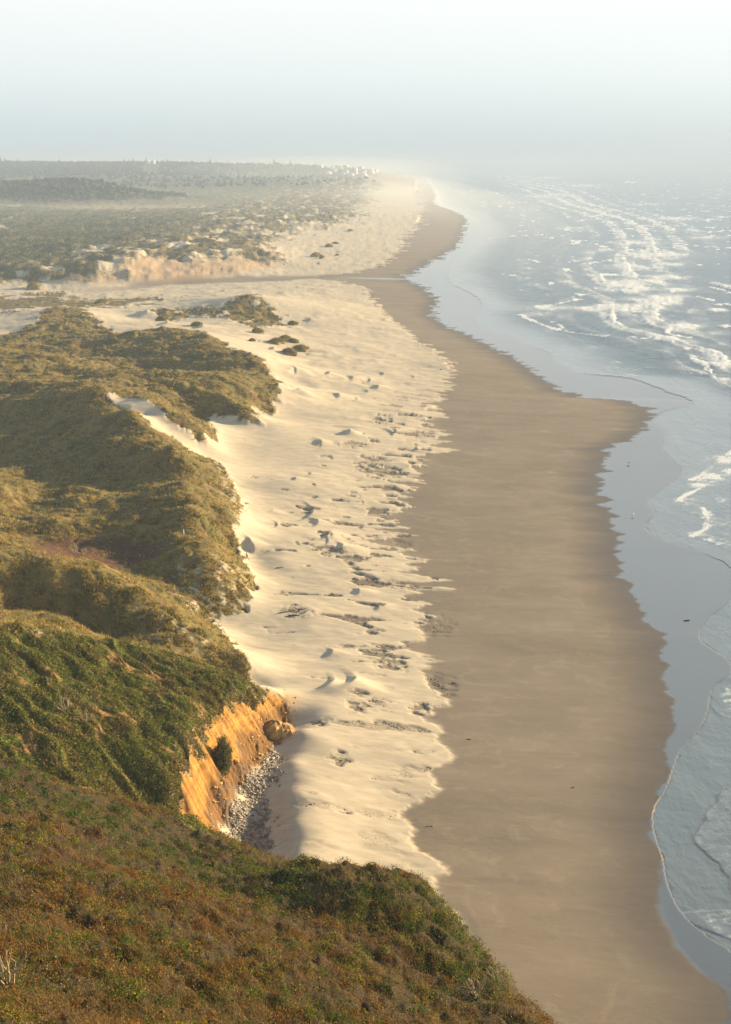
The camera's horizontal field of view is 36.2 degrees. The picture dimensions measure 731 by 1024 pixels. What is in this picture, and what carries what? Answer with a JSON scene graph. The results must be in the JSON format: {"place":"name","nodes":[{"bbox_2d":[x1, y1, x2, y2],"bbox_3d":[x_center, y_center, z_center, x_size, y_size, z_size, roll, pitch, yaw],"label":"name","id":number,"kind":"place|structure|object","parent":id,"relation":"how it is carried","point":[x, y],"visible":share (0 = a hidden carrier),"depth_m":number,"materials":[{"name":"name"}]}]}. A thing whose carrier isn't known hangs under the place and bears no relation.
{"place":"outdoors","nodes":[
{"label":"outdoors","id":0,"kind":"place"},
{"bbox_2d":[0,622,248,832],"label":"headland","id":1,"kind":"structure","parent":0,"point":[98,727],"depth_m":149.80,"materials":[{"name":"green plant"}]},
{"bbox_2d":[56,696,74,711],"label":"bare shrub","id":2,"kind":"object","parent":1,"relation":"on","point":[65,709],"visible":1,"depth_m":142.14,"materials":[{"name":"plant"}]},
{"bbox_2d":[74,711,93,723],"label":"bare shrub","id":3,"kind":"object","parent":1,"relation":"on","point":[86,719],"visible":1,"depth_m":141.52,"materials":[{"name":"plant"}]},
{"bbox_2d":[0,619,268,834],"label":"headland shrubs","id":4,"kind":"object","parent":1,"relation":"on","point":[117,779],"visible":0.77,"depth_m":148.07,"materials":[{"name":"green plant"}]},
{"bbox_2d":[0,291,290,685],"bbox_3d":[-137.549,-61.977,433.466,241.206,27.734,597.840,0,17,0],"label":"dunes","id":5,"kind":"structure","parent":0,"point":[119,542],"depth_m":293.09,"materials":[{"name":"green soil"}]},
{"bbox_2d":[69,542,78,554],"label":"bare shrub","id":6,"kind":"object","parent":5,"relation":"on","point":[75,552],"visible":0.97,"depth_m":232.43,"materials":[{"name":"plant"}]},
{"bbox_2d":[0,163,382,199],"bbox_3d":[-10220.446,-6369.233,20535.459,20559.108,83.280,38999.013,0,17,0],"label":"hills","id":7,"kind":"structure","parent":0,"point":[339,178],"depth_m":3563.15,"materials":[{"name":"plant"}]},
{"bbox_2d":[0,176,188,202],"bbox_3d":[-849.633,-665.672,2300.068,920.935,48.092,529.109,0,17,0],"label":"hill wood","id":8,"kind":"object","parent":7,"relation":"on","point":[23,186],"visible":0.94,"depth_m":2275.24,"materials":[{"name":"green plant"}]},
{"bbox_2d":[0,160,374,187],"bbox_3d":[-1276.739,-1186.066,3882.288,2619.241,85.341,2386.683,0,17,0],"label":"forest","id":9,"kind":"object","parent":7,"relation":"on","point":[78,169],"visible":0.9,"depth_m":3938.25,"materials":[{"name":"green plant"}]},
{"bbox_2d":[337,165,344,169],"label":"house","id":10,"kind":"structure","parent":7,"relation":"on","point":[339,167],"depth_m":4196.30,"materials":[{"name":"white"}]},
{"bbox_2d":[0,166,417,283],"bbox_3d":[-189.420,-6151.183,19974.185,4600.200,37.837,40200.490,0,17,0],"label":"coastal plain","id":11,"kind":"structure","parent":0,"point":[182,242],"depth_m":1404.98,"materials":[{"name":"beige soil"}]},
{"bbox_2d":[0,184,386,283],"bbox_3d":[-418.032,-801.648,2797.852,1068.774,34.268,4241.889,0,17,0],"label":"plain scrub","id":12,"kind":"object","parent":11,"relation":"on","point":[126,218],"visible":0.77,"depth_m":1490.22,"materials":[{"name":"green plant"}]},
{"bbox_2d":[165,681,289,833],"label":"cliff","id":13,"kind":"structure","parent":0,"point":[238,725],"depth_m":158.04,"materials":[{"name":"orange soil"}]},
{"bbox_2d":[211,734,232,779],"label":"hanging shrub","id":14,"kind":"object","parent":13,"relation":"attached to","point":[222,750],"visible":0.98,"depth_m":154.39,"materials":[{"name":"green plant"}]},
{"bbox_2d":[190,747,289,857],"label":"cliff stones","id":15,"kind":"object","parent":13,"relation":"on","point":[249,788],"visible":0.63,"depth_m":152.57,"materials":[{"name":"grey stone"}]},
{"bbox_2d":[205,689,296,831],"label":"fallen clods","id":16,"kind":"object","parent":13,"relation":"on","point":[221,783],"visible":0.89,"depth_m":163.51,"materials":[{"name":"soil"}]},
{"bbox_2d":[0,759,549,1023],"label":"hillside","id":17,"kind":"structure","parent":0,"point":[318,893],"depth_m":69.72,"materials":[{"name":"green plant"}]},
{"bbox_2d":[0,951,29,987],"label":"bare shrub","id":18,"kind":"object","parent":17,"relation":"on","point":[8,971],"visible":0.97,"depth_m":45.75,"materials":[{"name":"beige plant"}]},
{"bbox_2d":[0,754,556,1023],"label":"hillside shrubs","id":19,"kind":"object","parent":17,"relation":"on","point":[139,885],"visible":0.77,"depth_m":67.06,"materials":[{"name":"green plant"}]},
{"bbox_2d":[461,977,487,1000],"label":"bare shrub","id":20,"kind":"object","parent":17,"relation":"on","point":[474,990],"visible":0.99,"depth_m":70.10,"materials":[{"name":"beige plant"}]},
{"bbox_2d":[486,963,500,981],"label":"bare shrub","id":21,"kind":"object","parent":17,"relation":"on","point":[496,968],"visible":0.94,"depth_m":73.66,"materials":[{"name":"beige plant"}]},
{"bbox_2d":[0,172,730,1023],"bbox_3d":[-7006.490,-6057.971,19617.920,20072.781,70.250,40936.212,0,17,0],"label":"beach","id":22,"kind":"structure","parent":0,"point":[572,656],"depth_m":232.26,"materials":[{"name":"beige sand"}]},
{"bbox_2d":[26,281,41,289],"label":"grass hummock","id":23,"kind":"object","parent":22,"relation":"on","point":[33,285],"depth_m":792.00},
{"bbox_2d":[93,299,108,303],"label":"grass hummock","id":24,"kind":"object","parent":22,"relation":"on","point":[101,301],"depth_m":691.82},
{"bbox_2d":[155,315,168,320],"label":"grass hummock","id":25,"kind":"object","parent":22,"relation":"on","point":[162,318],"depth_m":588.89,"materials":[{"name":"green plant"}]},
{"bbox_2d":[190,321,202,325],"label":"grass hummock","id":26,"kind":"object","parent":22,"relation":"on","point":[196,323],"depth_m":561.94,"materials":[{"name":"green plant"}]},
{"bbox_2d":[252,327,263,333],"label":"grass hummock","id":27,"kind":"object","parent":22,"relation":"on","point":[258,330],"depth_m":550.21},
{"bbox_2d":[267,337,285,344],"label":"grass hummock","id":28,"kind":"object","parent":22,"relation":"on","point":[276,341],"depth_m":518.47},
{"bbox_2d":[265,719,293,739],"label":"rock outcrop","id":29,"kind":"object","parent":22,"relation":"on","point":[277,730],"visible":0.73,"depth_m":171.50,"materials":[{"name":"stone"}]},
{"bbox_2d":[279,334,291,342],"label":"grass hummock","id":30,"kind":"object","parent":22,"relation":"on","point":[287,337],"depth_m":527.79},
{"bbox_2d":[280,347,297,355],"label":"grass hummock","id":31,"kind":"object","parent":22,"relation":"on","point":[289,351],"depth_m":491.53,"materials":[{"name":"green plant"}]},
{"bbox_2d":[288,320,298,325],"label":"grass hummock","id":32,"kind":"object","parent":22,"relation":"on","point":[292,322],"depth_m":597.73,"materials":[{"name":"green plant"}]},
{"bbox_2d":[290,338,298,342],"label":"grass hummock","id":33,"kind":"object","parent":22,"relation":"on","point":[292,340],"depth_m":527.38,"materials":[{"name":"green plant"}]},
{"bbox_2d":[291,344,309,351],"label":"grass hummock","id":34,"kind":"object","parent":22,"relation":"on","point":[301,348],"depth_m":510.36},
{"bbox_2d":[310,252,321,256],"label":"grass hummock","id":35,"kind":"object","parent":22,"relation":"on","point":[315,254],"depth_m":1049.12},
{"bbox_2d":[256,364,456,844],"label":"beach wrack","id":36,"kind":"object","parent":22,"relation":"on","point":[439,685],"visible":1,"depth_m":214.25,"materials":[{"name":"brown wood"}]},
{"bbox_2d":[0,0,730,165],"label":"sky","id":37,"kind":"structure","parent":0,"point":[325,82],"materials":[{"name":"white"}]},
{"bbox_2d":[384,166,730,950],"bbox_3d":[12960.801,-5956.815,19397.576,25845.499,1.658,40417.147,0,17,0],"label":"sea","id":38,"kind":"structure","parent":0,"point":[610,270],"depth_m":693.95,"materials":[{"name":"liquid"}]}
]}

